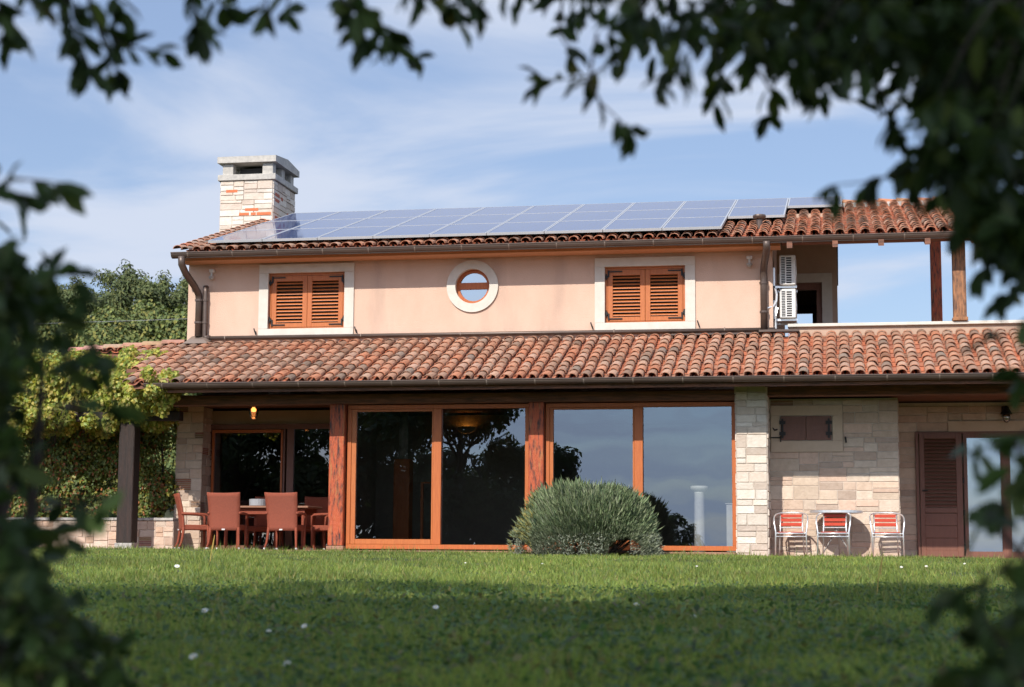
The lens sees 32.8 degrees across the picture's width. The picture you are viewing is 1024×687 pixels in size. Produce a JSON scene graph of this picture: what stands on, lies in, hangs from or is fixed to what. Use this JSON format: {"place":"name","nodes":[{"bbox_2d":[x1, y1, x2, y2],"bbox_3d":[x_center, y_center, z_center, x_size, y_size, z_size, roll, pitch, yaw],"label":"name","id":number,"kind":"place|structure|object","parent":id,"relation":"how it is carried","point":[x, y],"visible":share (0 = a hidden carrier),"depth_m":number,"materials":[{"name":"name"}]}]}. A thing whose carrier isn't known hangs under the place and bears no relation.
{"place":"outdoors","nodes":[
{"label":"outdoors","id":0,"kind":"place"},
{"bbox_2d":[37,319,171,323],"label":"overhead cable","id":1,"kind":"object","parent":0,"point":[131,320],"visible":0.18,"depth_m":75.26,"materials":[{"name":"grey plastic"}]},
{"bbox_2d":[80,495,173,517],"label":"hill","id":2,"kind":"structure","parent":0,"point":[168,514],"depth_m":101.16,"materials":[{"name":"plant"}]},
{"bbox_2d":[22,303,93,465],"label":"bushy tree","id":3,"kind":"object","parent":2,"relation":"on","point":[48,333],"visible":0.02,"depth_m":84.30,"materials":[{"name":"green plant"}]},
{"bbox_2d":[51,276,114,324],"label":"pine tree","id":4,"kind":"object","parent":2,"relation":"on","point":[68,294],"visible":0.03,"depth_m":101.07,"materials":[{"name":"green plant"}]},
{"bbox_2d":[72,304,154,503],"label":"bushy tree","id":5,"kind":"object","parent":2,"relation":"on","point":[98,332],"visible":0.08,"depth_m":81.52,"materials":[{"name":"green plant"}]},
{"bbox_2d":[90,259,155,322],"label":"pine tree","id":6,"kind":"object","parent":2,"relation":"on","point":[122,295],"visible":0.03,"depth_m":105.50,"materials":[{"name":"green plant"}]},
{"bbox_2d":[102,299,201,507],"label":"bushy tree","id":7,"kind":"object","parent":2,"relation":"on","point":[147,316],"visible":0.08,"depth_m":82.33,"materials":[{"name":"green plant"}]},
{"bbox_2d":[131,269,187,334],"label":"pine tree","id":8,"kind":"object","parent":2,"relation":"on","point":[160,291],"visible":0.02,"depth_m":102.42,"materials":[{"name":"green plant"}]},
{"bbox_2d":[139,304,201,517],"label":"bushy tree","id":9,"kind":"object","parent":2,"relation":"on","point":[172,331],"visible":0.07,"depth_m":80.91,"materials":[{"name":"green plant"}]},
{"bbox_2d":[179,275,188,306],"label":"pine tree","id":10,"kind":"object","parent":2,"relation":"on","point":[184,281],"depth_m":106.70,"materials":[{"name":"green plant"}]},
{"bbox_2d":[196,549,736,555],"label":"patio","id":11,"kind":"structure","parent":0,"point":[708,553],"depth_m":30.08,"materials":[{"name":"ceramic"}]},
{"bbox_2d":[8,421,178,517],"bbox_3d":[-9.013,2.648,35.118,5.139,3.157,1.350,-1,-7,10],"label":"hedge","id":12,"kind":"object","parent":11,"relation":"on","point":[65,466],"visible":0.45,"depth_m":34.72,"materials":[{"name":"green plant"}]},
{"bbox_2d":[9,517,178,548],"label":"garden wall","id":13,"kind":"structure","parent":11,"relation":"on","point":[157,532],"depth_m":33.86,"materials":[{"name":"stone"}]},
{"bbox_2d":[12,406,182,547],"bbox_3d":[-8.697,2.636,34.025,4.900,2.723,1.900,-1,-7,10],"label":"pergola","id":14,"kind":"object","parent":11,"relation":"on","point":[128,474],"visible":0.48,"depth_m":33.34,"materials":[{"name":"brown wood"}]},
{"bbox_2d":[10,344,183,514],"bbox_3d":[-8.436,1.995,33.837,6.104,3.993,2.584,-3,-8,29],"label":"climbing vine","id":15,"kind":"object","parent":14,"relation":"attached to","point":[150,400],"visible":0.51,"depth_m":33.61,"materials":[{"name":"green plant"}]},
{"bbox_2d":[174,493,208,548],"bbox_3d":[-6.096,3.375,33.019,0.655,1.048,0.658,2,-7,-17],"label":"dining chair","id":16,"kind":"object","parent":11,"relation":"on","point":[183,527],"visible":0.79,"depth_m":32.79,"materials":[{"name":"red wicker"}]},
{"bbox_2d":[205,492,247,548],"bbox_3d":[-5.287,3.295,32.310,0.658,1.048,0.655,-1,-7,7],"label":"dining chair","id":17,"kind":"object","parent":11,"relation":"on","point":[224,512],"visible":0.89,"depth_m":32.09,"materials":[{"name":"red wicker"}]},
{"bbox_2d":[246,496,284,549],"bbox_3d":[-4.812,3.508,34.065,0.658,1.048,0.655,-1,-7,8],"label":"dining chair","id":18,"kind":"object","parent":11,"relation":"on","point":[260,523],"visible":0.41,"depth_m":34.16,"materials":[{"name":"red wicker"}]},
{"bbox_2d":[224,506,321,549],"bbox_3d":[-4.598,3.507,33.096,1.770,0.815,0.940,-1,-7,10],"label":"dining table","id":19,"kind":"object","parent":11,"relation":"on","point":[261,510],"visible":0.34,"depth_m":32.81,"materials":[{"name":"brown wood"}]},
{"bbox_2d":[249,499,265,505],"bbox_3d":[-4.844,3.037,33.209,0.340,0.138,0.340,-1,-7,10],"label":"planter","id":20,"kind":"object","parent":19,"relation":"on","point":[257,502],"visible":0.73,"depth_m":33.07,"materials":[{"name":"grey ceramic"}]},
{"bbox_2d":[264,492,306,548],"bbox_3d":[-4.180,3.277,32.106,0.658,1.048,0.655,-1,-7,12],"label":"dining chair","id":21,"kind":"object","parent":11,"relation":"on","point":[282,512],"visible":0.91,"depth_m":31.89,"materials":[{"name":"red wicker"}]},
{"bbox_2d":[297,496,327,549],"bbox_3d":[-3.826,3.493,33.884,0.658,1.048,0.655,-1,-7,12],"label":"dining chair","id":22,"kind":"object","parent":11,"relation":"on","point":[322,502],"visible":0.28,"depth_m":34.11,"materials":[{"name":"red wicker"}]},
{"bbox_2d":[311,513,327,549],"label":"dining chair","id":23,"kind":"object","parent":11,"relation":"on","point":[324,527],"visible":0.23,"depth_m":32.53,"materials":[{"name":"red wood"}]},
{"bbox_2d":[71,155,1023,558],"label":"house","id":24,"kind":"structure","parent":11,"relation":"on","point":[665,369],"depth_m":33.23,"materials":[{"name":"paint"}]},
{"bbox_2d":[209,269,214,279],"bbox_3d":[-6.024,-1.382,34.919,0.110,0.220,0.134,-1,-7,10],"label":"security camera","id":25,"kind":"object","parent":24,"relation":"attached to","point":[211,276],"visible":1,"depth_m":34.89,"materials":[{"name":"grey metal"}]},
{"bbox_2d":[208,229,289,242],"bbox_3d":[-5.305,-2.181,35.270,1.113,0.049,1.888,-1,10,10],"label":"solar panel","id":26,"kind":"object","parent":24,"relation":"on","point":[248,236],"visible":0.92,"depth_m":35.01,"materials":[{"name":"blue"}]},
{"bbox_2d":[248,406,258,418],"bbox_3d":[-4.939,1.267,33.288,0.200,0.364,0.200,-1,-7,10],"label":"ceiling lamp","id":27,"kind":"object","parent":24,"relation":"hanging from","point":[253,408],"visible":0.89,"depth_m":33.31,"materials":[{"name":"yellow glass"}]},
{"bbox_2d":[209,424,329,549],"bbox_3d":[-4.450,2.859,34.755,3.420,2.499,0.120,-1,-7,10],"label":"sliding door","id":28,"kind":"structure","parent":24,"relation":"in","point":[249,460],"depth_m":34.86,"materials":[{"name":"brown wood"}]},
{"bbox_2d":[242,220,314,229],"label":"solar panel","id":29,"kind":"object","parent":24,"relation":"on","point":[269,225],"visible":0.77,"depth_m":37.12,"materials":[{"name":"grey"}]},
{"bbox_2d":[262,228,340,241],"bbox_3d":[-4.198,-2.199,35.066,1.113,0.049,1.888,-1,10,10],"label":"solar panel","id":30,"kind":"object","parent":24,"relation":"on","point":[301,234],"visible":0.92,"depth_m":34.83,"materials":[{"name":"blue"}]},
{"bbox_2d":[270,212,337,220],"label":"solar panel","id":31,"kind":"object","parent":24,"relation":"on","point":[305,216],"visible":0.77,"depth_m":38.95,"materials":[{"name":"blue"}]},
{"bbox_2d":[253,263,356,334],"bbox_3d":[-4.067,-0.839,34.627,2.137,1.485,0.306,-1,-7,10],"label":"window","id":32,"kind":"structure","parent":24,"relation":"in","point":[302,301],"depth_m":34.64,"materials":[{"name":"wood"}]},
{"bbox_2d":[292,218,366,228],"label":"solar panel","id":33,"kind":"object","parent":24,"relation":"on","point":[335,223],"visible":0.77,"depth_m":36.90,"materials":[{"name":"blue"}]},
{"bbox_2d":[318,210,386,219],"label":"solar panel","id":34,"kind":"object","parent":24,"relation":"on","point":[353,214],"visible":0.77,"depth_m":38.76,"materials":[{"name":"blue"}]},
{"bbox_2d":[317,226,394,239],"bbox_3d":[-3.092,-2.217,34.863,1.113,0.049,1.888,-1,10,10],"label":"solar panel","id":35,"kind":"object","parent":24,"relation":"on","point":[356,233],"visible":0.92,"depth_m":34.60,"materials":[{"name":"blue"}]},
{"bbox_2d":[346,217,415,226],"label":"solar panel","id":36,"kind":"object","parent":24,"relation":"on","point":[374,222],"visible":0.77,"depth_m":36.71,"materials":[{"name":"blue"}]},
{"bbox_2d":[369,209,434,217],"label":"solar panel","id":37,"kind":"object","parent":24,"relation":"on","point":[402,213],"visible":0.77,"depth_m":38.55,"materials":[{"name":"blue"}]},
{"bbox_2d":[393,412,412,549],"bbox_3d":[-2.139,2.684,34.234,0.320,2.750,0.300,-1,-7,10],"label":"indoor stove","id":38,"kind":"object","parent":24,"relation":"on","point":[402,496],"visible":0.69,"depth_m":34.08,"materials":[{"name":"black metal"}]},
{"bbox_2d":[373,224,448,237],"bbox_3d":[-1.986,-2.235,34.659,1.113,0.049,1.888,-1,10,10],"label":"solar panel","id":39,"kind":"object","parent":24,"relation":"on","point":[411,231],"visible":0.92,"depth_m":34.41,"materials":[{"name":"blue"}]},
{"bbox_2d":[420,482,430,544],"bbox_3d":[-1.610,3.315,33.931,0.350,1.230,0.050,-1,-7,10],"label":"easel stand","id":40,"kind":"object","parent":24,"relation":"on","point":[421,509],"visible":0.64,"depth_m":33.95,"materials":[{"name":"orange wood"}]},
{"bbox_2d":[397,215,467,225],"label":"solar panel","id":41,"kind":"object","parent":24,"relation":"on","point":[439,220],"visible":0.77,"depth_m":36.49,"materials":[{"name":"blue"}]},
{"bbox_2d":[346,404,528,549],"bbox_3d":[-1.357,2.434,31.804,3.405,2.635,0.120,-1,-7,10],"label":"sliding door","id":42,"kind":"structure","parent":24,"relation":"in","point":[437,410],"depth_m":31.82,"materials":[{"name":"orange wood"}]},
{"bbox_2d":[418,207,484,216],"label":"solar panel","id":43,"kind":"object","parent":24,"relation":"on","point":[452,211],"visible":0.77,"depth_m":38.35,"materials":[{"name":"blue"}]},
{"bbox_2d":[430,223,502,236],"bbox_3d":[-0.879,-2.252,34.456,1.113,0.049,1.888,-1,10,10],"label":"solar panel","id":44,"kind":"object","parent":24,"relation":"on","point":[467,229],"visible":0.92,"depth_m":34.20,"materials":[{"name":"blue"}]},
{"bbox_2d":[457,426,475,433],"bbox_3d":[-0.956,1.779,35.826,0.400,0.140,0.170,-1,-7,10],"label":"wall sconce","id":45,"kind":"object","parent":24,"relation":"attached to","point":[465,429],"depth_m":35.79,"materials":[{"name":"brown stone"}]},
{"bbox_2d":[447,260,497,311],"bbox_3d":[-0.757,-1.109,34.037,1.024,1.024,0.200,-1,-7,10],"label":"window","id":46,"kind":"structure","parent":24,"relation":"in","point":[477,288],"depth_m":34.02,"materials":[{"name":"stone"}]},
{"bbox_2d":[452,214,518,223],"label":"solar panel","id":47,"kind":"object","parent":24,"relation":"on","point":[480,219],"visible":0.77,"depth_m":36.30,"materials":[{"name":"blue"}]},
{"bbox_2d":[470,206,532,214],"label":"solar panel","id":48,"kind":"object","parent":24,"relation":"on","point":[503,210],"visible":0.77,"depth_m":38.14,"materials":[{"name":"blue"}]},
{"bbox_2d":[487,221,558,234],"bbox_3d":[0.227,-2.270,34.252,1.113,0.049,1.888,-1,10,10],"label":"solar panel","id":49,"kind":"object","parent":24,"relation":"on","point":[516,228],"visible":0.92,"depth_m":34.01,"materials":[{"name":"blue"}]},
{"bbox_2d":[505,212,571,222],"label":"solar panel","id":50,"kind":"object","parent":24,"relation":"on","point":[540,217],"visible":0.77,"depth_m":36.09,"materials":[{"name":"blue"}]},
{"bbox_2d":[521,204,583,213],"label":"solar panel","id":51,"kind":"object","parent":24,"relation":"on","point":[553,208],"visible":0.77,"depth_m":37.94,"materials":[{"name":"blue"}]},
{"bbox_2d":[544,220,613,233],"bbox_3d":[1.333,-2.288,34.049,1.113,0.049,1.888,-1,10,10],"label":"solar panel","id":52,"kind":"object","parent":24,"relation":"on","point":[586,226],"visible":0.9,"depth_m":33.80,"materials":[{"name":"blue"}]},
{"bbox_2d":[560,211,623,220],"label":"solar panel","id":53,"kind":"object","parent":24,"relation":"on","point":[598,215],"visible":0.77,"depth_m":35.88,"materials":[{"name":"blue"}]},
{"bbox_2d":[574,203,633,211],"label":"solar panel","id":54,"kind":"object","parent":24,"relation":"on","point":[605,207],"visible":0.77,"depth_m":37.73,"materials":[{"name":"blue"}]},
{"bbox_2d":[603,218,669,231],"bbox_3d":[2.439,-2.306,33.845,1.113,0.049,1.888,-1,10,10],"label":"solar panel","id":55,"kind":"object","parent":24,"relation":"on","point":[654,224],"visible":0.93,"depth_m":33.58,"materials":[{"name":"blue"}]},
{"bbox_2d":[545,402,736,550],"bbox_3d":[2.294,2.375,31.132,3.420,2.635,0.120,-1,-7,10],"label":"sliding door","id":56,"kind":"structure","parent":24,"relation":"in","point":[638,465],"depth_m":31.15,"materials":[{"name":"orange wood"}]},
{"bbox_2d":[590,256,699,329],"bbox_3d":[2.561,-0.928,33.405,2.107,1.450,0.306,-1,-7,10],"label":"window","id":57,"kind":"structure","parent":24,"relation":"in","point":[628,296],"depth_m":33.41,"materials":[{"name":"stone"}]},
{"bbox_2d":[615,209,677,219],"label":"solar panel","id":58,"kind":"object","parent":24,"relation":"on","point":[647,214],"visible":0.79,"depth_m":35.69,"materials":[{"name":"blue"}]},
{"bbox_2d":[626,201,684,210],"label":"solar panel","id":59,"kind":"object","parent":24,"relation":"on","point":[656,205],"visible":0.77,"depth_m":37.55,"materials":[{"name":"blue"}]},
{"bbox_2d":[662,216,726,229],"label":"solar panel","id":60,"kind":"object","parent":24,"relation":"on","point":[693,223],"visible":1,"depth_m":33.39,"materials":[{"name":"blue"}]},
{"bbox_2d":[690,486,707,551],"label":"pedestal column","id":61,"kind":"structure","parent":24,"relation":"on","point":[699,523],"depth_m":31.64,"materials":[{"name":"white stone"}]},
{"bbox_2d":[671,208,731,217],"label":"solar panel","id":62,"kind":"object","parent":24,"relation":"on","point":[703,212],"visible":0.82,"depth_m":35.46,"materials":[{"name":"blue"}]},
{"bbox_2d":[679,199,736,208],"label":"solar panel","id":63,"kind":"object","parent":24,"relation":"on","point":[708,204],"visible":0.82,"depth_m":37.30,"materials":[{"name":"blue"}]},
{"bbox_2d":[725,503,735,551],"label":"column","id":64,"kind":"structure","parent":24,"relation":"on","point":[729,525],"depth_m":31.40,"materials":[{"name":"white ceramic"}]},
{"bbox_2d":[746,256,751,266],"bbox_3d":[4.498,-1.551,32.983,0.110,0.220,0.134,-1,-7,10],"label":"security camera","id":65,"kind":"object","parent":24,"relation":"attached to","point":[749,259],"visible":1,"depth_m":32.96,"materials":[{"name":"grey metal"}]},
{"bbox_2d":[728,206,786,218],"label":"solar panel","id":66,"kind":"object","parent":24,"relation":"on","point":[750,212],"visible":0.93,"depth_m":35.12,"materials":[{"name":"blue"}]},
{"bbox_2d":[733,198,788,206],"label":"solar panel","id":67,"kind":"object","parent":24,"relation":"on","point":[761,202],"visible":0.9,"depth_m":37.14,"materials":[{"name":"blue"}]},
{"bbox_2d":[768,255,797,328],"bbox_3d":[5.165,-0.940,33.280,0.565,1.406,0.909,-1,-7,10],"label":"air conditioner","id":68,"kind":"object","parent":24,"relation":"attached to","point":[787,273],"visible":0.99,"depth_m":32.98,"materials":[{"name":"white metal"}]},
{"bbox_2d":[773,289,797,324],"bbox_3d":[5.234,-0.689,33.290,0.440,0.600,0.804,-1,-7,10],"label":"air conditioner","id":69,"kind":"object","parent":24,"relation":"attached to","point":[788,306],"visible":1,"depth_m":32.91,"materials":[{"name":"white metal"}]},
{"bbox_2d":[787,197,830,207],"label":"solar panel","id":70,"kind":"object","parent":24,"relation":"on","point":[805,202],"visible":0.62,"depth_m":36.56,"materials":[{"name":"blue"}]},
{"bbox_2d":[771,405,846,451],"bbox_3d":[5.341,1.531,31.353,1.353,0.836,0.088,-1,-7,10],"label":"window","id":71,"kind":"structure","parent":24,"relation":"in","point":[793,427],"depth_m":31.37,"materials":[{"name":"beige stone"}]},
{"bbox_2d":[915,431,1023,558],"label":"door","id":72,"kind":"structure","parent":24,"relation":"in","point":[952,538],"depth_m":32.29,"materials":[{"name":"brown wood"}]},
{"bbox_2d":[1000,406,1011,422],"bbox_3d":[9.137,1.307,32.189,0.220,0.310,0.295,-1,-7,10],"label":"wall lantern","id":73,"kind":"object","parent":24,"relation":"attached to","point":[1006,411],"depth_m":32.15,"materials":[{"name":"black metal"}]},
{"bbox_2d":[773,512,807,555],"bbox_3d":[4.898,3.358,30.529,0.607,0.819,0.566,-1,-7,10],"label":"cafe chair","id":74,"kind":"object","parent":11,"relation":"on","point":[798,515],"visible":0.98,"depth_m":30.70,"materials":[{"name":"silver metal"}]},
{"bbox_2d":[815,513,850,556],"bbox_3d":[5.569,3.307,30.072,0.607,0.819,0.566,-1,-7,14],"label":"cafe chair","id":75,"kind":"object","parent":11,"relation":"on","point":[837,524],"visible":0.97,"depth_m":30.22,"materials":[{"name":"silver metal"}]},
{"bbox_2d":[809,510,862,556],"bbox_3d":[5.704,3.360,30.594,0.930,0.848,0.930,-1,-7,10],"label":"cafe table","id":76,"kind":"object","parent":11,"relation":"on","point":[836,512],"visible":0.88,"depth_m":30.44,"materials":[{"name":"silver metal"}]},
{"bbox_2d":[869,512,904,555],"bbox_3d":[6.504,3.332,30.233,0.607,0.819,0.566,-1,-7,7],"label":"cafe chair","id":77,"kind":"object","parent":11,"relation":"on","point":[874,533],"visible":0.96,"depth_m":30.40,"materials":[{"name":"silver metal"}]},
{"bbox_2d":[0,0,1023,335],"label":"sky","id":78,"kind":"structure","parent":0,"point":[379,136],"materials":[{"name":"blue"}]},
{"bbox_2d":[0,537,1023,686],"bbox_3d":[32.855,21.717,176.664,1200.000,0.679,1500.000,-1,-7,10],"label":"ground","id":79,"kind":"structure","parent":0,"point":[334,674],"depth_m":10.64,"materials":[{"name":"plant"}]},
{"bbox_2d":[0,160,149,686],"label":"laurel shrub","id":80,"kind":"object","parent":79,"relation":"on","point":[47,639],"visible":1,"depth_m":3.13,"materials":[{"name":"green plant"}]},
{"bbox_2d":[188,654,196,661],"bbox_3d":[-1.165,1.168,6.354,0.035,0.071,0.029,-1,-7,10],"label":"daisy","id":81,"kind":"object","parent":79,"relation":"on","point":[192,656],"visible":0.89,"depth_m":6.36,"materials":[{"name":"white plant"}]},
{"bbox_2d":[0,0,1023,413],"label":"overhanging tree","id":82,"kind":"object","parent":79,"relation":"on","point":[960,66],"visible":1,"depth_m":3.29,"materials":[{"name":"green plant"}]},
{"bbox_2d":[506,475,664,555],"bbox_3d":[1.244,2.980,29.671,2.784,1.518,1.710,-1,-7,10],"label":"lavender bush","id":83,"kind":"object","parent":79,"relation":"on","point":[600,518],"visible":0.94,"depth_m":29.19,"materials":[{"name":"green plant"}]},
{"bbox_2d":[877,553,882,594],"bbox_3d":[2.641,1.674,12.505,0.056,0.331,0.012,-1,-7,10],"label":"grass stalk","id":84,"kind":"object","parent":79,"relation":"on","point":[880,569],"depth_m":12.51,"materials":[{"name":"brown"}]},
{"bbox_2d":[924,431,1023,686],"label":"privet shrub","id":85,"kind":"object","parent":79,"relation":"on","point":[993,668],"visible":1,"depth_m":2.63,"materials":[{"name":"green plant"}]}
]}

